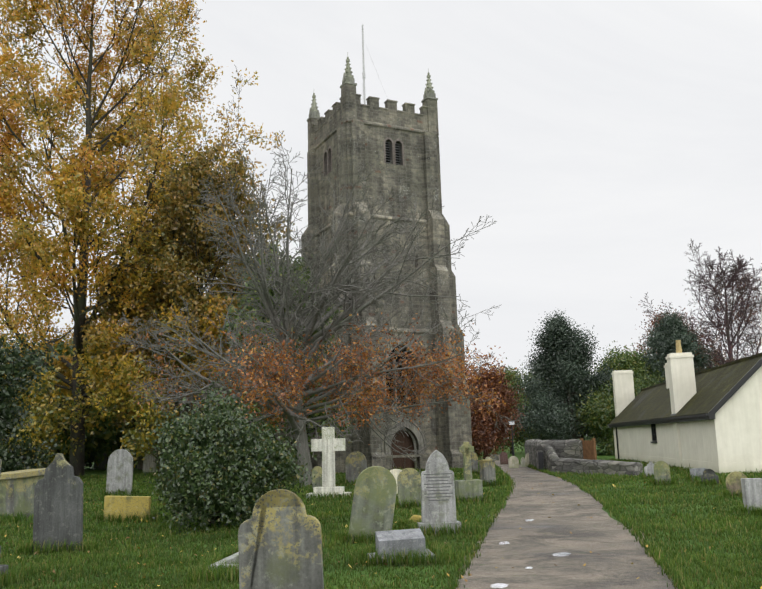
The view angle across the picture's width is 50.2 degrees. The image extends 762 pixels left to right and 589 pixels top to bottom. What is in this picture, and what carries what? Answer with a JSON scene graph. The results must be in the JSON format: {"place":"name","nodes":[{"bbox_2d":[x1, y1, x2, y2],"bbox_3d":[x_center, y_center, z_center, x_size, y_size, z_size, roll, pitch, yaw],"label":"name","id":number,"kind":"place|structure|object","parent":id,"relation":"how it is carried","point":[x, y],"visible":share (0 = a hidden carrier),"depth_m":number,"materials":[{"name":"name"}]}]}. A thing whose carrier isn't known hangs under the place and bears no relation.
{"place":"outdoors","nodes":[
{"label":"outdoors","id":0,"kind":"place"},
{"bbox_2d":[0,436,761,588],"bbox_3d":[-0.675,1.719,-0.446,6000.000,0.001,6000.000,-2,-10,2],"label":"ground","id":1,"kind":"structure","parent":0,"point":[90,471],"depth_m":13.43,"materials":[{"name":"green plant"}]},
{"bbox_2d":[0,459,7,573],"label":"gravestone","id":2,"kind":"object","parent":1,"relation":"on","point":[3,568],"visible":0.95,"depth_m":11.03,"materials":[{"name":"stone"}]},
{"bbox_2d":[0,468,45,517],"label":"chest tomb","id":3,"kind":"object","parent":1,"relation":"on","point":[16,492],"visible":0.44,"depth_m":21.60,"materials":[{"name":"grey stone"}]},
{"bbox_2d":[0,334,64,472],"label":"holly tree","id":4,"kind":"object","parent":1,"relation":"on","point":[10,456],"depth_m":29.52,"materials":[{"name":"green plant"}]},
{"bbox_2d":[32,453,82,552],"bbox_3d":[-5.717,3.747,14.403,0.911,1.837,0.090,-6,-14,9],"label":"gravestone","id":5,"kind":"object","parent":1,"relation":"on","point":[58,503],"visible":0.79,"depth_m":14.35,"materials":[{"name":"stone"}]},
{"bbox_2d":[38,337,87,467],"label":"tree","id":6,"kind":"object","parent":1,"relation":"on","point":[71,346],"depth_m":78.61,"materials":[{"name":"green plant"}]},
{"bbox_2d":[29,334,132,469],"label":"tree","id":7,"kind":"object","parent":1,"relation":"on","point":[104,441],"depth_m":67.60,"materials":[{"name":"green plant"}]},
{"bbox_2d":[86,455,93,466],"bbox_3d":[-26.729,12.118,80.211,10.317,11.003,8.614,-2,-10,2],"label":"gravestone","id":8,"kind":"object","parent":1,"relation":"on","point":[91,464],"depth_m":78.58,"materials":[{"name":"grey stone"}]},
{"bbox_2d":[93,453,107,469],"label":"gravestone","id":9,"kind":"object","parent":1,"relation":"on","point":[102,464],"visible":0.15,"depth_m":72.86,"materials":[{"name":"grey stone"}]},
{"bbox_2d":[106,449,132,494],"bbox_3d":[-10.039,6.901,31.254,1.040,1.883,0.100,-2,-11,11],"label":"gravestone","id":10,"kind":"object","parent":1,"relation":"on","point":[120,469],"visible":0.77,"depth_m":31.22,"materials":[{"name":"stone"}]},
{"bbox_2d":[108,417,138,465],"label":"tree","id":11,"kind":"object","parent":1,"relation":"on","point":[134,462],"visible":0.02,"depth_m":75.11,"materials":[{"name":"plant"}]},
{"bbox_2d":[103,496,150,521],"bbox_3d":[-6.201,5.303,19.845,1.145,0.739,0.120,-1,-8,7],"label":"gravestone","id":12,"kind":"object","parent":1,"relation":"on","point":[123,506],"visible":0.58,"depth_m":19.81,"materials":[{"name":"yellow stone"}]},
{"bbox_2d":[0,0,285,475],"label":"lime tree","id":13,"kind":"object","parent":1,"relation":"on","point":[76,189],"depth_m":55.12,"materials":[{"name":"yellow plant"}]},
{"bbox_2d":[143,443,156,471],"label":"gravestone","id":14,"kind":"object","parent":1,"relation":"on","point":[148,462],"visible":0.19,"depth_m":61.28,"materials":[{"name":"white stone"}]},
{"bbox_2d":[76,137,294,425],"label":"lime tree","id":15,"kind":"object","parent":1,"relation":"on","point":[191,293],"depth_m":54.99,"materials":[{"name":"plant"}]},
{"bbox_2d":[137,378,289,470],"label":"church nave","id":16,"kind":"structure","parent":1,"relation":"on","point":[140,463],"depth_m":54.21,"materials":[{"name":"stone"}]},
{"bbox_2d":[208,552,238,574],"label":"grave slab","id":17,"kind":"structure","parent":1,"relation":"on","point":[234,557],"depth_m":11.75,"materials":[{"name":"stone"}]},
{"bbox_2d":[140,382,315,533],"bbox_3d":[-3.471,3.772,18.476,3.972,3.562,4.690,-2,-10,2],"label":"shrub","id":18,"kind":"object","parent":1,"relation":"on","point":[208,451],"depth_m":17.40,"materials":[{"name":"green plant"}]},
{"bbox_2d":[195,235,366,465],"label":"tree","id":19,"kind":"object","parent":1,"relation":"on","point":[250,308],"depth_m":43.90,"materials":[{"name":"plant"}]},
{"bbox_2d":[238,489,323,588],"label":"gravestone","id":20,"kind":"object","parent":1,"relation":"on","point":[279,540],"visible":1,"depth_m":7.90,"materials":[{"name":"grey stone"}]},
{"bbox_2d":[111,131,520,486],"bbox_3d":[-3.357,0.787,35.007,17.923,14.956,14.241,-2,-10,2],"label":"beech tree","id":21,"kind":"object","parent":1,"relation":"on","point":[334,289],"depth_m":33.50,"materials":[{"name":"brown plant"}]},
{"bbox_2d":[312,466,321,487],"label":"gravestone","id":22,"kind":"object","parent":1,"relation":"on","point":[317,474],"visible":0.69,"depth_m":28.23,"materials":[{"name":"grey stone"}]},
{"bbox_2d":[306,427,351,498],"bbox_3d":[-1.675,5.450,26.012,1.356,2.382,0.600,-3,-11,9],"label":"gravestone","id":23,"kind":"object","parent":1,"relation":"on","point":[328,444],"visible":0.81,"depth_m":25.97,"materials":[{"name":"white stone"}]},
{"bbox_2d":[345,451,366,482],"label":"gravestone","id":24,"kind":"object","parent":1,"relation":"on","point":[356,463],"visible":0.69,"depth_m":34.51,"materials":[{"name":"grey stone"}]},
{"bbox_2d":[347,466,396,541],"bbox_3d":[-0.137,3.797,14.490,0.751,1.459,0.090,9,-8,-7],"label":"gravestone","id":25,"kind":"object","parent":1,"relation":"on","point":[374,499],"visible":0.77,"depth_m":14.46,"materials":[{"name":"grey stone"}]},
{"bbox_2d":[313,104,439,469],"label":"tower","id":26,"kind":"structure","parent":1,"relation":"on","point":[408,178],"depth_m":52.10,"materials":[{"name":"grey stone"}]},
{"bbox_2d":[326,24,415,468],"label":"tower joinery","id":27,"kind":"object","parent":26,"relation":"attached to","point":[407,443],"visible":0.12,"depth_m":50.13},
{"bbox_2d":[0,468,761,588],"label":"grass tufts","id":28,"kind":"object","parent":1,"relation":"on","point":[442,552],"depth_m":14.13,"materials":[{"name":"green plant"}]},
{"bbox_2d":[0,456,761,588],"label":"lawn grass blades","id":29,"kind":"object","parent":1,"relation":"on","point":[747,523],"depth_m":14.52,"materials":[{"name":"green plant"}]},
{"bbox_2d":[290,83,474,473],"bbox_3d":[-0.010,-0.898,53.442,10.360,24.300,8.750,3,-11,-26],"label":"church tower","id":30,"kind":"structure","parent":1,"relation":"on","point":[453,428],"depth_m":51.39,"materials":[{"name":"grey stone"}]},
{"bbox_2d":[307,52,437,121],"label":"pinnacles","id":31,"kind":"object","parent":30,"relation":"on","point":[349,78],"visible":0.73,"depth_m":54.83,"materials":[{"name":"grey stone"}]},
{"bbox_2d":[3,469,761,588],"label":"fallen leaves","id":32,"kind":"object","parent":1,"relation":"on","point":[339,561],"visible":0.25,"depth_m":12.90,"materials":[{"name":"plant"}]},
{"bbox_2d":[390,469,401,495],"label":"gravestone","id":33,"kind":"object","parent":1,"relation":"on","point":[395,472],"visible":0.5,"depth_m":24.61,"materials":[{"name":"beige stone"}]},
{"bbox_2d":[367,528,435,563],"bbox_3d":[0.291,3.806,12.094,0.939,0.544,0.550,-1,-8,-9],"label":"gravestone","id":34,"kind":"object","parent":1,"relation":"on","point":[399,540],"visible":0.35,"depth_m":11.97,"materials":[{"name":"grey stone"}]},
{"bbox_2d":[397,468,420,507],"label":"gravestone","id":35,"kind":"object","parent":1,"relation":"on","point":[409,483],"visible":0.65,"depth_m":21.50,"materials":[{"name":"grey stone"}]},
{"bbox_2d":[410,515,421,522],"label":"flowers","id":36,"kind":"object","parent":1,"relation":"on","point":[414,518],"visible":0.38,"depth_m":16.47,"materials":[{"name":"yellow plant"}]},
{"bbox_2d":[417,450,460,534],"bbox_3d":[1.085,3.808,15.430,0.795,1.682,0.280,0,-9,-7],"label":"gravestone","id":37,"kind":"object","parent":1,"relation":"on","point":[438,503],"visible":0.94,"depth_m":15.37,"materials":[{"name":"stone"}]},
{"bbox_2d":[455,442,482,502],"bbox_3d":[2.436,5.041,22.770,0.680,1.792,0.435,-1,-9,-9],"label":"gravestone","id":38,"kind":"object","parent":1,"relation":"on","point":[467,485],"visible":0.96,"depth_m":22.57,"materials":[{"name":"grey stone"}]},
{"bbox_2d":[470,452,477,472],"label":"gravestone","id":39,"kind":"object","parent":1,"relation":"on","point":[474,460],"visible":0.35,"depth_m":40.94,"materials":[{"name":"grey stone"}]},
{"bbox_2d":[478,459,495,483],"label":"gravestone","id":40,"kind":"object","parent":1,"relation":"on","point":[487,469],"visible":0.79,"depth_m":30.46,"materials":[{"name":"grey stone"}]},
{"bbox_2d":[492,454,498,459],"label":"gravestone","id":41,"kind":"object","parent":1,"relation":"on","point":[495,456],"visible":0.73,"depth_m":65.87,"materials":[{"name":"grey stone"}]},
{"bbox_2d":[466,358,531,458],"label":"copper tree","id":42,"kind":"object","parent":1,"relation":"on","point":[480,430],"depth_m":69.90,"materials":[{"name":"brown plant"}]},
{"bbox_2d":[500,452,507,464],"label":"gravestone","id":43,"kind":"object","parent":1,"relation":"on","point":[503,457],"visible":0.79,"depth_m":54.59,"materials":[{"name":"red stone"}]},
{"bbox_2d":[508,456,518,467],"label":"gravestone","id":44,"kind":"object","parent":1,"relation":"on","point":[513,461],"visible":0.71,"depth_m":47.59,"materials":[{"name":"beige stone"}]},
{"bbox_2d":[491,357,544,454],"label":"tree","id":45,"kind":"object","parent":1,"relation":"on","point":[514,376],"depth_m":88.99,"materials":[{"name":"plant"}]},
{"bbox_2d":[521,457,524,466],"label":"gravestone","id":46,"kind":"object","parent":1,"relation":"on","point":[522,461],"visible":0.75,"depth_m":49.41,"materials":[{"name":"white stone"}]},
{"bbox_2d":[525,453,528,466],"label":"gravestone","id":47,"kind":"object","parent":1,"relation":"on","point":[527,460],"visible":0.27,"depth_m":49.00,"materials":[{"name":"grey stone"}]},
{"bbox_2d":[537,452,543,470],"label":"dark bollard","id":48,"kind":"object","parent":1,"relation":"on","point":[540,461],"visible":0.81,"depth_m":42.30,"materials":[{"name":"black"}]},
{"bbox_2d":[520,381,588,439],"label":"understorey tree","id":49,"kind":"object","parent":1,"relation":"on","point":[551,403],"depth_m":95.53,"materials":[{"name":"green plant"}]},
{"bbox_2d":[512,310,616,453],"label":"conifer tree","id":50,"kind":"object","parent":1,"relation":"on","point":[561,337],"depth_m":74.82,"materials":[{"name":"green plant"}]},
{"bbox_2d":[524,439,642,475],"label":"churchyard wall","id":51,"kind":"structure","parent":1,"relation":"on","point":[563,456],"depth_m":39.53,"materials":[{"name":"grey stone"}]},
{"bbox_2d":[580,438,596,459],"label":"wooden gate","id":52,"kind":"structure","parent":1,"relation":"on","point":[589,450],"depth_m":39.83,"materials":[{"name":"brown wood"}]},
{"bbox_2d":[570,366,653,454],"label":"understorey tree","id":53,"kind":"object","parent":1,"relation":"on","point":[602,407],"depth_m":71.43,"materials":[{"name":"green plant"}]},
{"bbox_2d":[575,340,665,453],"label":"green tree","id":54,"kind":"object","parent":1,"relation":"on","point":[627,362],"depth_m":78.02,"materials":[{"name":"green plant"}]},
{"bbox_2d":[644,461,653,475],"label":"gravestone","id":55,"kind":"object","parent":1,"relation":"on","point":[649,467],"visible":0.52,"depth_m":32.13,"materials":[{"name":"stone"}]},
{"bbox_2d":[653,461,670,483],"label":"gravestone","id":56,"kind":"object","parent":1,"relation":"on","point":[661,470],"visible":0.79,"depth_m":27.90,"materials":[{"name":"grey stone"}]},
{"bbox_2d":[624,305,726,370],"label":"copper tree","id":57,"kind":"object","parent":1,"relation":"on","point":[653,326],"depth_m":93.56,"materials":[{"name":"plant"}]},
{"bbox_2d":[634,307,717,382],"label":"conifer tree","id":58,"kind":"object","parent":1,"relation":"on","point":[666,337],"depth_m":80.42,"materials":[{"name":"green plant"}]},
{"bbox_2d":[608,340,761,473],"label":"cottage","id":59,"kind":"structure","parent":1,"relation":"on","point":[684,392],"depth_m":41.06,"materials":[{"name":"white paint"}]},
{"bbox_2d":[690,468,705,478],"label":"gravestone","id":60,"kind":"object","parent":1,"relation":"on","point":[693,471],"visible":0.42,"depth_m":29.61,"materials":[{"name":"grey stone"}]},
{"bbox_2d":[636,239,761,369],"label":"bare tree","id":61,"kind":"object","parent":1,"relation":"on","point":[734,271],"depth_m":84.81,"materials":[{"name":"plant"}]},
{"bbox_2d":[700,469,718,483],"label":"gravestone","id":62,"kind":"object","parent":1,"relation":"on","point":[708,474],"visible":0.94,"depth_m":27.01,"materials":[{"name":"stone"}]},
{"bbox_2d":[726,471,746,495],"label":"gravestone","id":63,"kind":"object","parent":1,"relation":"on","point":[733,481],"visible":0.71,"depth_m":21.66,"materials":[{"name":"brown stone"}]},
{"bbox_2d":[741,478,761,513],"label":"gravestone","id":64,"kind":"object","parent":1,"relation":"on","point":[751,491],"visible":0.58,"depth_m":17.01,"materials":[{"name":"stone"}]},
{"bbox_2d":[0,0,761,433],"label":"sky","id":65,"kind":"structure","parent":0,"point":[600,139],"materials":[{"name":"white"}]},
{"bbox_2d":[521,365,591,437],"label":"tree","id":66,"kind":"object","parent":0,"point":[535,378],"depth_m":132.31,"materials":[{"name":"plant"}]},
{"bbox_2d":[456,454,677,588],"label":"path","id":67,"kind":"structure","parent":0,"point":[538,541],"depth_m":13.04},
{"bbox_2d":[508,421,514,455],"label":"lamp post","id":68,"kind":"object","parent":67,"relation":"on","point":[511,424],"visible":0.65,"depth_m":54.18,"materials":[{"name":"black metal"}]},
{"bbox_2d":[490,519,570,587],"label":"puddles","id":69,"kind":"object","parent":67,"relation":"on","point":[499,585],"visible":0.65,"depth_m":12.07,"materials":[{"name":"grey liquid"}]},
{"bbox_2d":[613,366,761,462],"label":"cottage walls","id":70,"kind":"structure","parent":0,"point":[731,432],"depth_m":34.59,"materials":[{"name":"white paint"}]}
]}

